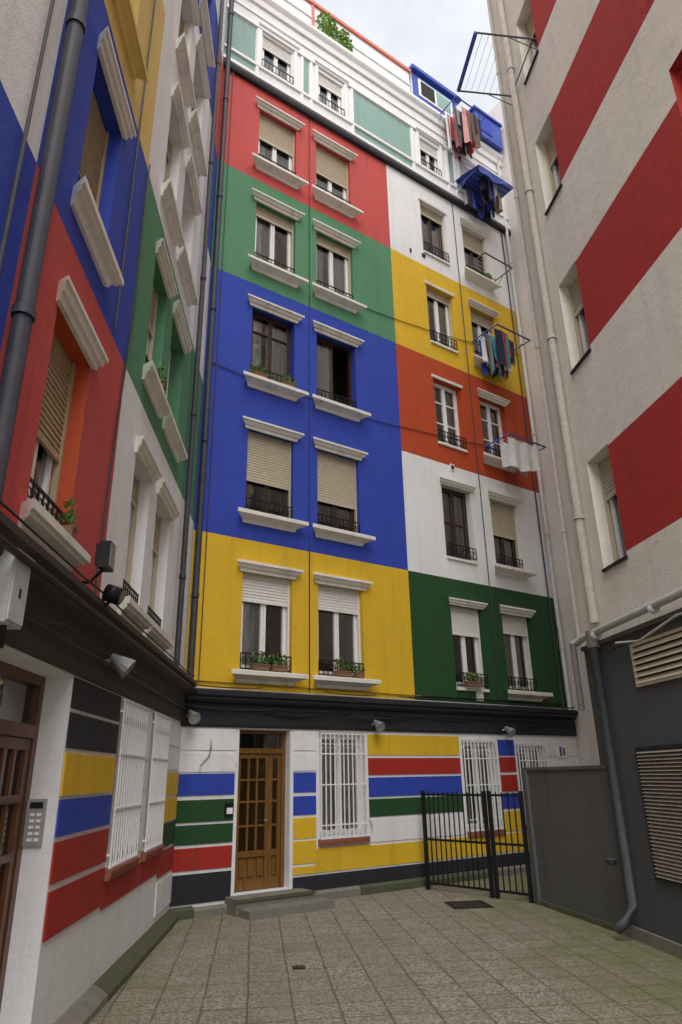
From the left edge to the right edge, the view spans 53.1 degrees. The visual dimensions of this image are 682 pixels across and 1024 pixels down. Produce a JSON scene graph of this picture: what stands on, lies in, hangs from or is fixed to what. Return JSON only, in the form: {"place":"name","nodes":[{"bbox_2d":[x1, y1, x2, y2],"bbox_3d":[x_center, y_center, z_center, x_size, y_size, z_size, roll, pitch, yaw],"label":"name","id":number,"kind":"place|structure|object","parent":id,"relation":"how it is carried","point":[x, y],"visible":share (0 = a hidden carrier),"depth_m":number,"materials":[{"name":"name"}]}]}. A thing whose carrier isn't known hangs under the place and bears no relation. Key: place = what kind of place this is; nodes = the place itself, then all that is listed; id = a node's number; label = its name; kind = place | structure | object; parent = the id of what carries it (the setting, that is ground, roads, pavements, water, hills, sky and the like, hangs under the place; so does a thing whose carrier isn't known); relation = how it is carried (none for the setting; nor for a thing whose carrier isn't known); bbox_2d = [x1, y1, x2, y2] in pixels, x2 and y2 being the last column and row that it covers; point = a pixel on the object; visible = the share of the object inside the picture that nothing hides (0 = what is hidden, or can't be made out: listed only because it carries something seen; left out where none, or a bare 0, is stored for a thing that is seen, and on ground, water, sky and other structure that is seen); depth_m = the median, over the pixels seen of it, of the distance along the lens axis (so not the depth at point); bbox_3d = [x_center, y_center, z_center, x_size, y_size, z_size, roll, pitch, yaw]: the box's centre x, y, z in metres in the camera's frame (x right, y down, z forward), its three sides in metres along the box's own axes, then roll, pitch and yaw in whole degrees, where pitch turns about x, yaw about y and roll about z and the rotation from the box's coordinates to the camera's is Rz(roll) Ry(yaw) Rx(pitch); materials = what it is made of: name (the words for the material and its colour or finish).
{"place":"outdoors","nodes":[
{"label":"outdoors","id":0,"kind":"place"},
{"bbox_2d":[89,872,681,1023],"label":"courtyard pavement","id":1,"kind":"structure","parent":0,"point":[422,955],"depth_m":6.35,"materials":[{"name":"grey tile"}]},
{"bbox_2d":[292,965,304,969],"bbox_3d":[-0.402,4.324,6.481,0.120,0.013,0.120,2,-21,-7],"label":"drain cover","id":2,"kind":"object","parent":1,"relation":"on","point":[296,967],"visible":1,"depth_m":6.46,"materials":[{"name":"metal"}]},
{"bbox_2d":[444,900,493,908],"bbox_3d":[1.758,5.419,9.419,0.560,0.013,0.560,1,-21,-7],"label":"drain cover","id":3,"kind":"object","parent":1,"relation":"on","point":[467,904],"visible":1,"depth_m":9.38,"materials":[{"name":"metal"}]},
{"bbox_2d":[421,791,533,902],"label":"iron gate","id":4,"kind":"structure","parent":1,"relation":"on","point":[491,848],"depth_m":10.23,"materials":[{"name":"black metal"}]},
{"bbox_2d":[521,765,625,933],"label":"boundary wall","id":5,"kind":"structure","parent":1,"relation":"on","point":[571,832],"depth_m":8.65,"materials":[{"name":"stone"}]},
{"bbox_2d":[313,0,500,113],"label":"sky","id":6,"kind":"structure","parent":0,"point":[435,36],"materials":[{"name":"white"}]},
{"label":"ground","id":7,"kind":"structure","parent":0,"visible":0},
{"bbox_2d":[0,0,227,1023],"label":"walls","id":8,"kind":"structure","parent":7,"relation":"on","point":[52,980],"depth_m":5.74,"materials":[{"name":"paint"}]},
{"bbox_2d":[22,799,47,846],"bbox_3d":[-2.128,2.158,4.741,0.130,0.300,0.026,0,-21,-3],"label":"intercom panel","id":9,"kind":"object","parent":8,"relation":"attached to","point":[34,825],"visible":1,"depth_m":4.73,"materials":[{"name":"metal"}]},
{"bbox_2d":[0,108,191,1010],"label":"window frames","id":10,"kind":"structure","parent":8,"relation":"attached to","point":[15,736],"depth_m":4.70,"materials":[{"name":"brown paint"}]},
{"bbox_2d":[0,730,153,896],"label":"glass","id":11,"kind":"object","parent":10,"relation":"attached to","point":[12,792],"visible":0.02,"depth_m":4.55,"materials":[{"name":"brown glass"}]},
{"bbox_2d":[37,11,196,613],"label":"shutters","id":12,"kind":"object","parent":10,"relation":"attached to","point":[54,418],"visible":0.35,"depth_m":5.82,"materials":[{"name":"beige plastic"}]},
{"bbox_2d":[82,541,115,583],"bbox_3d":[-1.898,0.395,5.240,0.275,0.320,0.150,0,-21,-3],"label":"floodlight","id":13,"kind":"object","parent":8,"relation":"attached to","point":[105,553],"visible":0.84,"depth_m":5.20,"materials":[{"name":"black plastic"}]},
{"bbox_2d":[27,175,179,868],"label":"railings","id":14,"kind":"object","parent":8,"relation":"attached to","point":[157,792],"visible":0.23,"depth_m":6.88,"materials":[{"name":"metal"}]},
{"bbox_2d":[0,0,215,1023],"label":"trim","id":15,"kind":"structure","parent":8,"relation":"attached to","point":[69,904],"depth_m":5.80,"materials":[{"name":"paint"}]},
{"bbox_2d":[0,550,35,648],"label":"utility box","id":16,"kind":"object","parent":15,"relation":"attached to","point":[14,576],"visible":0.81,"depth_m":3.67,"materials":[{"name":"grey plastic"}]},
{"bbox_2d":[58,497,79,538],"bbox_3d":[-1.967,0.052,4.916,0.149,0.310,0.183,0,-21,-3],"label":"potted plant","id":17,"kind":"object","parent":15,"relation":"on","point":[72,530],"visible":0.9,"depth_m":4.90,"materials":[{"name":"green plant"}]},
{"bbox_2d":[103,653,135,677],"bbox_3d":[-1.864,1.295,5.741,0.270,0.209,0.181,0,-21,-3],"label":"wall lamp","id":18,"kind":"object","parent":15,"relation":"attached to","point":[123,665],"visible":0.98,"depth_m":5.70,"materials":[{"name":"grey metal"}]},
{"bbox_2d":[158,363,166,391],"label":"potted plant","id":19,"kind":"object","parent":15,"relation":"on","point":[161,373],"visible":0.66,"depth_m":7.92,"materials":[{"name":"green plant"}]},
{"bbox_2d":[186,710,200,724],"bbox_3d":[-2.066,2.856,9.498,0.181,0.209,0.270,13,-25,-33],"label":"wall lamp","id":20,"kind":"object","parent":15,"relation":"attached to","point":[194,717],"visible":1,"depth_m":9.45,"materials":[{"name":"grey metal"}]},
{"bbox_2d":[0,0,223,710],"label":"pipes","id":21,"kind":"object","parent":8,"relation":"attached to","point":[23,313],"visible":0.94,"depth_m":4.48,"materials":[{"name":"grey metal"}]},
{"bbox_2d":[101,584,125,610],"bbox_3d":[-1.863,0.673,5.371,0.319,0.215,0.140,0,-21,-3],"label":"floodlight","id":22,"kind":"object","parent":8,"relation":"attached to","point":[114,594],"visible":0.91,"depth_m":5.33,"materials":[{"name":"black plastic"}]},
{"bbox_2d":[169,0,598,919],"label":"walls","id":23,"kind":"structure","parent":7,"relation":"on","point":[417,578],"depth_m":13.80,"materials":[{"name":"paint"}]},
{"bbox_2d":[169,0,578,919],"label":"trim","id":24,"kind":"structure","parent":23,"relation":"attached to","point":[429,98],"depth_m":11.90,"materials":[{"name":"paint"}]},
{"bbox_2d":[224,803,233,815],"bbox_3d":[-1.573,4.181,9.594,0.120,0.160,0.041,13,-25,-32],"label":"door intercom","id":25,"kind":"object","parent":24,"relation":"attached to","point":[229,807],"depth_m":9.58,"materials":[{"name":"black plastic"}]},
{"bbox_2d":[249,364,269,377],"bbox_3d":[-1.463,-2.518,12.297,0.418,0.261,0.165,13,-25,-33],"label":"potted plant","id":26,"kind":"object","parent":24,"relation":"on","point":[259,373],"visible":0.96,"depth_m":12.26,"materials":[{"name":"green plant"}]},
{"bbox_2d":[248,651,272,670],"bbox_3d":[-1.246,2.289,10.515,0.456,0.303,0.197,13,-25,-33],"label":"potted plant","id":27,"kind":"object","parent":24,"relation":"on","point":[258,666],"visible":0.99,"depth_m":10.47,"materials":[{"name":"green plant"}]},
{"bbox_2d":[268,653,288,672],"bbox_3d":[-0.980,2.353,10.679,0.392,0.292,0.199,13,-25,-33],"label":"potted plant","id":28,"kind":"object","parent":24,"relation":"on","point":[278,666],"visible":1,"depth_m":10.63,"materials":[{"name":"green plant"}]},
{"bbox_2d":[277,375,296,386],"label":"potted plant","id":29,"kind":"object","parent":24,"relation":"on","point":[288,382],"visible":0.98,"depth_m":12.56,"materials":[{"name":"green plant"}]},
{"bbox_2d":[316,12,338,42],"bbox_3d":[-0.325,-11.953,16.963,0.696,1.256,0.362,13,-25,-33],"label":"roof plant","id":30,"kind":"object","parent":24,"relation":"on","point":[327,29],"visible":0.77,"depth_m":16.92,"materials":[{"name":"green plant"}]},
{"bbox_2d":[331,656,352,676],"bbox_3d":[0.016,2.566,11.345,0.447,0.341,0.187,13,-25,-33],"label":"potted plant","id":31,"kind":"object","parent":24,"relation":"on","point":[342,672],"visible":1,"depth_m":11.30,"materials":[{"name":"green plant"}]},
{"bbox_2d":[335,28,353,51],"bbox_3d":[0.073,-11.793,17.198,0.548,1.016,0.371,13,-25,-33],"label":"roof plant","id":32,"kind":"object","parent":24,"relation":"on","point":[344,41],"visible":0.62,"depth_m":17.16,"materials":[{"name":"green plant"}]},
{"bbox_2d":[353,663,365,677],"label":"potted plant","id":33,"kind":"object","parent":24,"relation":"on","point":[357,674],"visible":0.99,"depth_m":11.46,"materials":[{"name":"green plant"}]},
{"bbox_2d":[371,720,385,731],"bbox_3d":[0.615,3.545,11.296,0.181,0.209,0.270,13,-25,-33],"label":"wall lamp","id":34,"kind":"object","parent":24,"relation":"attached to","point":[379,726],"visible":1,"depth_m":11.25,"materials":[{"name":"grey metal"}]},
{"bbox_2d":[461,672,484,687],"bbox_3d":[2.517,3.175,12.968,0.626,0.289,0.185,13,-25,-33],"label":"potted plant","id":35,"kind":"object","parent":24,"relation":"on","point":[472,683],"visible":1,"depth_m":12.92,"materials":[{"name":"green plant"}]},
{"bbox_2d":[485,272,491,279],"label":"potted plant","id":36,"kind":"object","parent":24,"relation":"on","point":[487,275],"visible":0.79,"depth_m":17.62,"materials":[{"name":"green plant"}]},
{"bbox_2d":[503,726,515,736],"bbox_3d":[3.202,4.179,12.979,0.181,0.209,0.270,13,-25,-33],"label":"wall lamp","id":37,"kind":"object","parent":24,"relation":"attached to","point":[510,731],"visible":1,"depth_m":12.94,"materials":[{"name":"grey metal"}]},
{"bbox_2d":[556,745,567,757],"bbox_3d":[4.498,4.873,13.877,0.300,0.250,0.021,13,-25,-33],"label":"wall sign","id":38,"kind":"object","parent":24,"relation":"attached to","point":[561,751],"visible":1,"depth_m":13.86,"materials":[{"name":"white paint"}]},
{"bbox_2d":[184,0,575,831],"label":"pipes","id":39,"kind":"object","parent":23,"relation":"attached to","point":[206,418],"visible":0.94,"depth_m":12.74,"materials":[{"name":"black metal"}]},
{"bbox_2d":[234,49,540,891],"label":"window frames","id":40,"kind":"structure","parent":23,"relation":"attached to","point":[258,869],"depth_m":11.98,"materials":[{"name":"white paint"}]},
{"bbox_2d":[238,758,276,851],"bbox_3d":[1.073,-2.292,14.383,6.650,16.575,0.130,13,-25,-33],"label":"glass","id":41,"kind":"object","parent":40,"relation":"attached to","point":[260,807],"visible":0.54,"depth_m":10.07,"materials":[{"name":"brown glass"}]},
{"bbox_2d":[241,59,536,830],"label":"curtains","id":42,"kind":"object","parent":40,"relation":"attached to","point":[250,627],"visible":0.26,"depth_m":13.77,"materials":[{"name":"white fabric"}]},
{"bbox_2d":[242,35,534,691],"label":"shutters","id":43,"kind":"object","parent":23,"relation":"attached to","point":[268,461],"visible":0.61,"depth_m":13.45,"materials":[{"name":"beige plastic"}]},
{"bbox_2d":[240,58,548,839],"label":"railings","id":44,"kind":"object","parent":23,"relation":"attached to","point":[364,740],"visible":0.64,"depth_m":12.37,"materials":[{"name":"metal"}]},
{"bbox_2d":[439,96,485,163],"bbox_3d":[3.303,-10.212,18.504,1.132,1.377,0.824,13,-25,-33],"label":"clothes drying rack","id":45,"kind":"object","parent":23,"relation":"attached to","point":[463,129],"visible":1,"depth_m":18.43,"materials":[{"name":"fabric"}]},
{"bbox_2d":[456,164,512,219],"bbox_3d":[3.839,-8.377,18.097,1.350,1.011,0.940,13,-25,-33],"label":"clothes drying rack","id":46,"kind":"object","parent":23,"relation":"attached to","point":[487,186],"visible":1,"depth_m":18.07,"materials":[{"name":"blue fabric"}]},
{"bbox_2d":[467,252,512,283],"bbox_3d":[3.809,-6.148,17.391,1.032,0.276,0.625,13,-25,-33],"label":"clothes drying rack","id":47,"kind":"object","parent":23,"relation":"attached to","point":[496,279],"visible":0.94,"depth_m":17.34,"materials":[{"name":"metal"}]},
{"bbox_2d":[472,324,529,380],"bbox_3d":[3.892,-3.620,16.312,1.182,1.172,0.824,13,-25,-33],"label":"clothes drying rack","id":48,"kind":"object","parent":23,"relation":"attached to","point":[498,349],"visible":1,"depth_m":16.19,"materials":[{"name":"multicoloured fabric"}]},
{"bbox_2d":[484,433,545,477],"bbox_3d":[3.983,-1.151,15.427,1.232,0.758,0.774,13,-25,-33],"label":"clothes drying rack","id":49,"kind":"object","parent":23,"relation":"attached to","point":[524,457],"visible":0.99,"depth_m":15.24,"materials":[{"name":"white fabric"}]},
{"bbox_2d":[490,0,681,943],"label":"walls","id":50,"kind":"structure","parent":7,"relation":"on","point":[600,94],"depth_m":8.12,"materials":[{"name":"white paint"}]},
{"bbox_2d":[457,31,537,105],"bbox_3d":[2.580,-7.376,11.394,1.038,0.292,1.032,2,-21,-7],"label":"clothes drying rack","id":51,"kind":"object","parent":50,"relation":"attached to","point":[469,53],"visible":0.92,"depth_m":11.34,"materials":[{"name":"iron"},{"name":"blue paint"},{"name":"white paint"}]},
{"bbox_2d":[531,34,625,558],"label":"window frames","id":52,"kind":"structure","parent":50,"relation":"attached to","point":[612,500],"depth_m":9.46,"materials":[{"name":"white paint"}]},
{"bbox_2d":[524,11,617,561],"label":"shutters","id":53,"kind":"object","parent":52,"relation":"attached to","point":[604,465],"visible":0.42,"depth_m":9.62,"materials":[{"name":"beige plastic"}]},
{"bbox_2d":[487,0,681,934],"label":"pipes","id":54,"kind":"object","parent":50,"relation":"attached to","point":[591,639],"visible":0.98,"depth_m":8.99,"materials":[{"name":"metal"}]},
{"bbox_2d":[524,50,681,959],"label":"lower wall cladding","id":55,"kind":"structure","parent":50,"relation":"attached to","point":[657,659],"depth_m":6.97,"materials":[{"name":"slate"},{"name":"stone"}]}
]}

